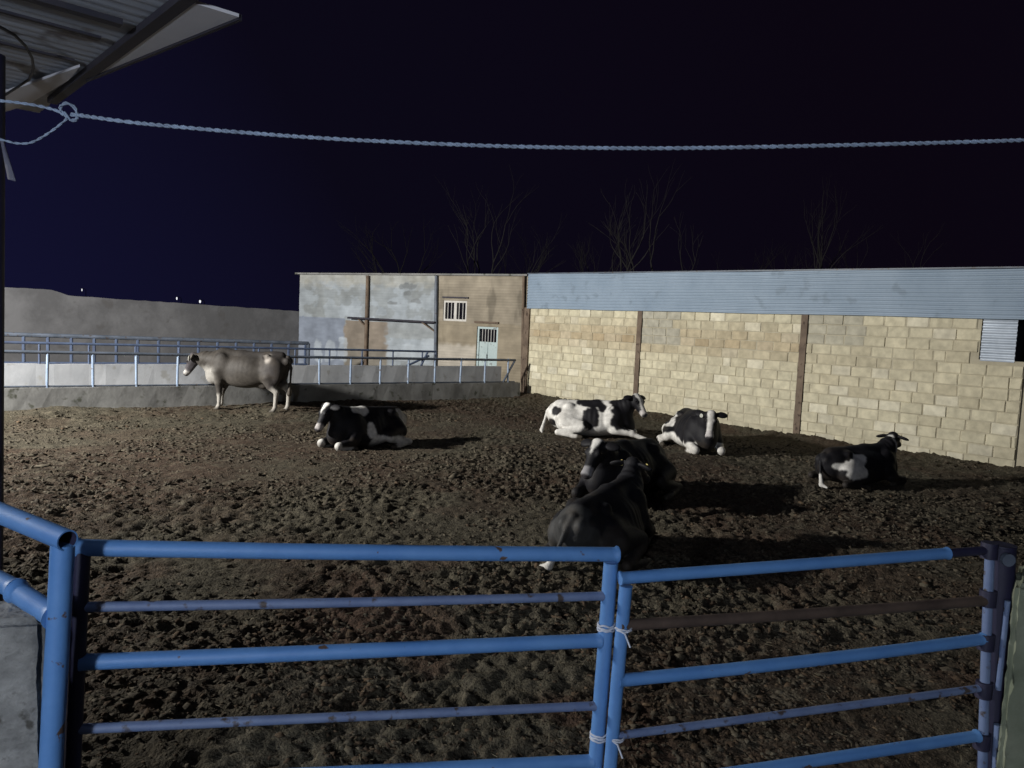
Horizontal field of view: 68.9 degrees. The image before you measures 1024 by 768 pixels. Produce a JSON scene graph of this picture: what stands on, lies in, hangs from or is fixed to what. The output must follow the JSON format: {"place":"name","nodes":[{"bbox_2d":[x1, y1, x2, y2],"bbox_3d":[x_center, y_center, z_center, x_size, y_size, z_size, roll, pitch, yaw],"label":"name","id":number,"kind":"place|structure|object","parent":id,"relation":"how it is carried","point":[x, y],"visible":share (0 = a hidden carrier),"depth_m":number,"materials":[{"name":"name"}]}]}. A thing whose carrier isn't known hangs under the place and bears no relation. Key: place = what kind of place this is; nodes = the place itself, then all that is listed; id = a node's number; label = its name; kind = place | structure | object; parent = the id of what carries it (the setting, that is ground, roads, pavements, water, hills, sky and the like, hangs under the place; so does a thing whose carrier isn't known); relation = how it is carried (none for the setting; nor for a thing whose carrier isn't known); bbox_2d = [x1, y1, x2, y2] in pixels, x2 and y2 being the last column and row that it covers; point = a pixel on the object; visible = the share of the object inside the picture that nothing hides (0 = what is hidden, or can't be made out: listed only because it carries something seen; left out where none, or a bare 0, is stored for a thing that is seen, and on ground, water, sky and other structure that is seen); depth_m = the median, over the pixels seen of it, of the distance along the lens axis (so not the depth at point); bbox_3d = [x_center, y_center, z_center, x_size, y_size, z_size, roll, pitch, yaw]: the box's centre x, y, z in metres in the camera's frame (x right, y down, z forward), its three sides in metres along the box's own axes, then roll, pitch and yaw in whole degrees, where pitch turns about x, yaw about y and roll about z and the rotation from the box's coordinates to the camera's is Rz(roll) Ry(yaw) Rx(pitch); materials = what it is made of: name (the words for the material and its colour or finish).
{"place":"outdoors","nodes":[
{"label":"outdoors","id":0,"kind":"place"},
{"bbox_2d":[3,392,1023,767],"bbox_3d":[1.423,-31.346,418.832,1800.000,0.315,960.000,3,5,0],"label":"ground","id":1,"kind":"structure","parent":0,"point":[503,680],"depth_m":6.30,"materials":[{"name":"brown soil"}]},
{"bbox_2d":[0,601,45,767],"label":"concrete wall","id":2,"kind":"structure","parent":1,"relation":"on","point":[22,639],"depth_m":2.31,"materials":[{"name":"grey concrete"}]},
{"bbox_2d":[0,502,77,767],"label":"pipe fence","id":3,"kind":"object","parent":1,"relation":"on","point":[51,611],"visible":1,"depth_m":2.31,"materials":[{"name":"blue metal"}]},
{"bbox_2d":[63,721,65,767],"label":"gate post","id":4,"kind":"object","parent":1,"relation":"on","point":[64,747],"visible":0.01,"depth_m":2.59,"materials":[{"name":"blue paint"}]},
{"bbox_2d":[64,537,620,767],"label":"farm gate","id":5,"kind":"structure","parent":4,"relation":"attached to","point":[82,661],"depth_m":2.69,"materials":[{"name":"blue metal"}]},
{"bbox_2d":[589,730,624,758],"bbox_3d":[0.381,1.399,2.938,0.162,0.071,0.074,6,5,33],"label":"wire tie","id":6,"kind":"object","parent":5,"relation":"attached to","point":[594,738],"visible":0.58,"depth_m":2.93,"materials":[{"name":"silver metal"}]},
{"bbox_2d":[597,621,631,647],"bbox_3d":[0.406,0.964,2.910,0.160,0.071,0.074,6,5,32],"label":"wire tie","id":7,"kind":"object","parent":5,"relation":"attached to","point":[612,628],"visible":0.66,"depth_m":2.90,"materials":[{"name":"silver metal"}]},
{"bbox_2d":[0,0,241,600],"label":"shed canopy","id":8,"kind":"object","parent":1,"relation":"on","point":[73,46],"visible":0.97,"depth_m":3.10,"materials":[{"name":"metal"}]},
{"bbox_2d":[0,25,34,95],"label":"loose wire","id":9,"kind":"object","parent":8,"relation":"hanging from","point":[30,55],"visible":0.93,"depth_m":3.21,"materials":[{"name":"black metal"}]},
{"bbox_2d":[0,99,1023,150],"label":"twisted rope","id":10,"kind":"object","parent":8,"relation":"attached to","point":[76,115],"visible":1,"depth_m":2.93,"materials":[{"name":"grey fabric"}]},
{"bbox_2d":[0,141,15,180],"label":"cloth strip","id":11,"kind":"object","parent":10,"relation":"hanging from","point":[9,172],"visible":1,"depth_m":2.95,"materials":[{"name":"grey fabric"}]},
{"bbox_2d":[4,287,298,362],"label":"boundary wall","id":12,"kind":"structure","parent":1,"relation":"on","point":[28,310],"depth_m":23.87,"materials":[{"name":"grey concrete"}]},
{"bbox_2d":[4,332,309,364],"bbox_3d":[-13.113,-0.622,18.184,16.890,1.455,0.110,-1,6,-36],"label":"feed fence","id":13,"kind":"object","parent":1,"relation":"on","point":[48,336],"visible":0.53,"depth_m":20.22,"materials":[{"name":"grey metal"}]},
{"bbox_2d":[183,347,292,412],"bbox_3d":[-5.916,-0.089,16.116,2.386,1.369,0.678,3,5,3],"label":"cow","id":14,"kind":"object","parent":1,"relation":"on","point":[223,368],"visible":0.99,"depth_m":15.87},
{"bbox_2d":[4,363,520,410],"bbox_3d":[-7.848,0.140,16.593,19.537,1.068,1.562,-1,6,-36],"label":"feed trough","id":15,"kind":"object","parent":1,"relation":"on","point":[25,374],"visible":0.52,"depth_m":17.09,"materials":[{"name":"concrete"}]},
{"bbox_2d":[4,341,436,365],"bbox_3d":[-9.132,-0.650,16.385,17.230,0.558,0.110,-1,6,-36],"label":"feed fence","id":16,"kind":"object","parent":15,"relation":"on","point":[162,345],"visible":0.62,"depth_m":17.80,"materials":[{"name":"grey metal"}]},
{"bbox_2d":[4,350,515,387],"bbox_3d":[-7.618,-0.302,15.854,19.052,0.778,0.068,-1,6,-36],"label":"feed fence","id":17,"kind":"object","parent":15,"relation":"on","point":[136,354],"visible":0.8,"depth_m":16.57,"materials":[{"name":"grey metal"}]},
{"bbox_2d":[315,402,412,450],"bbox_3d":[-2.438,0.674,12.652,0.997,0.806,2.000,6,6,37],"label":"cow","id":18,"kind":"object","parent":1,"relation":"on","point":[349,428],"visible":1,"depth_m":12.30},
{"bbox_2d":[336,215,445,272],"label":"bare tree","id":19,"kind":"object","parent":1,"relation":"on","point":[371,249],"visible":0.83,"depth_m":51.33,"materials":[{"name":"brown plant"}]},
{"bbox_2d":[295,273,527,390],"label":"farm building","id":20,"kind":"structure","parent":1,"relation":"on","point":[462,315],"depth_m":24.25,"materials":[{"name":"paint"}]},
{"bbox_2d":[442,296,468,321],"bbox_3d":[-1.760,-2.363,23.487,0.988,0.761,0.170,5,5,30],"label":"window","id":21,"kind":"structure","parent":20,"relation":"in","point":[453,310],"depth_m":23.51,"materials":[{"name":"white paint"}]},
{"bbox_2d":[474,321,498,365],"bbox_3d":[-0.797,-0.724,23.021,0.866,2.401,0.190,5,5,30],"label":"door","id":22,"kind":"structure","parent":20,"relation":"in","point":[487,348],"depth_m":22.99,"materials":[{"name":"paint"}]},
{"bbox_2d":[436,169,563,273],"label":"bare tree","id":23,"kind":"object","parent":1,"relation":"on","point":[492,270],"visible":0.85,"depth_m":40.38,"materials":[{"name":"brown plant"}]},
{"bbox_2d":[456,225,554,273],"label":"bare tree","id":24,"kind":"object","parent":1,"relation":"on","point":[526,262],"visible":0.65,"depth_m":50.02,"materials":[{"name":"brown plant"}]},
{"bbox_2d":[540,393,647,438],"bbox_3d":[1.687,0.595,14.779,2.257,0.922,1.049,4,5,14],"label":"cow","id":25,"kind":"object","parent":1,"relation":"on","point":[577,419],"visible":0.99,"depth_m":14.54},
{"bbox_2d":[539,457,655,571],"bbox_3d":[0.991,1.201,7.151,0.923,0.835,1.942,5,5,30],"label":"cow","id":26,"kind":"object","parent":1,"relation":"on","point":[613,513],"visible":0.92,"depth_m":6.66},
{"bbox_2d":[568,233,628,271],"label":"bare tree","id":27,"kind":"object","parent":1,"relation":"on","point":[581,263],"visible":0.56,"depth_m":45.25,"materials":[{"name":"brown plant"}]},
{"bbox_2d":[571,438,682,500],"bbox_3d":[1.509,1.045,9.681,1.049,0.847,2.188,6,6,37],"label":"cow","id":28,"kind":"object","parent":1,"relation":"on","point":[598,470],"visible":0.68,"depth_m":9.40},
{"bbox_2d":[588,163,701,271],"bbox_3d":[6.212,-5.553,36.880,4.910,10.554,7.683,3,5,0],"label":"bare tree","id":29,"kind":"object","parent":1,"relation":"on","point":[625,247],"visible":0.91,"depth_m":35.74,"materials":[{"name":"brown plant"}]},
{"bbox_2d":[657,408,727,455],"bbox_3d":[3.404,0.812,14.092,1.081,0.854,2.198,2,5,-3],"label":"cow","id":30,"kind":"object","parent":1,"relation":"on","point":[694,431],"visible":1,"depth_m":13.50},
{"bbox_2d":[675,241,784,270],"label":"bare tree","id":31,"kind":"object","parent":1,"relation":"on","point":[755,259],"visible":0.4,"depth_m":44.21,"materials":[{"name":"brown plant"}]},
{"bbox_2d":[521,266,1023,466],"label":"block shed","id":32,"kind":"structure","parent":1,"relation":"on","point":[929,360],"depth_m":15.67,"materials":[{"name":"brick"}]},
{"bbox_2d":[763,247,829,269],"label":"bare tree","id":33,"kind":"object","parent":1,"relation":"on","point":[785,265],"visible":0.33,"depth_m":42.11,"materials":[{"name":"brown plant"}]},
{"bbox_2d":[803,176,879,268],"bbox_3d":[15.966,-5.169,37.584,3.038,10.533,3.767,0,5,-32],"label":"bare tree","id":34,"kind":"object","parent":1,"relation":"on","point":[818,254],"visible":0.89,"depth_m":37.28,"materials":[{"name":"brown plant"}]},
{"bbox_2d":[808,432,908,488],"bbox_3d":[5.240,1.113,11.258,1.844,0.796,0.881,1,5,-21],"label":"cow","id":35,"kind":"object","parent":1,"relation":"on","point":[860,466],"visible":1,"depth_m":10.92},
{"bbox_2d":[783,230,944,268],"bbox_3d":[17.050,-4.041,38.819,3.591,8.197,8.988,0,5,-25],"label":"bare tree","id":36,"kind":"object","parent":1,"relation":"on","point":[844,258],"visible":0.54,"depth_m":38.38,"materials":[{"name":"brown plant"}]},
{"bbox_2d":[976,541,1017,767],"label":"gate post","id":37,"kind":"object","parent":1,"relation":"on","point":[1005,572],"visible":0.5,"depth_m":3.29,"materials":[{"name":"blue metal"}]},
{"bbox_2d":[604,540,998,767],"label":"farm gate","id":38,"kind":"structure","parent":37,"relation":"attached to","point":[981,689],"depth_m":3.08,"materials":[{"name":"blue metal"}]},
{"bbox_2d":[996,566,1023,767],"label":"concrete pillar","id":39,"kind":"structure","parent":1,"relation":"on","point":[1010,753],"depth_m":3.16,"materials":[{"name":"concrete"}]},
{"bbox_2d":[5,0,1023,310],"label":"sky","id":40,"kind":"structure","parent":0,"point":[111,210],"materials":[{"name":"blue"}]}
]}

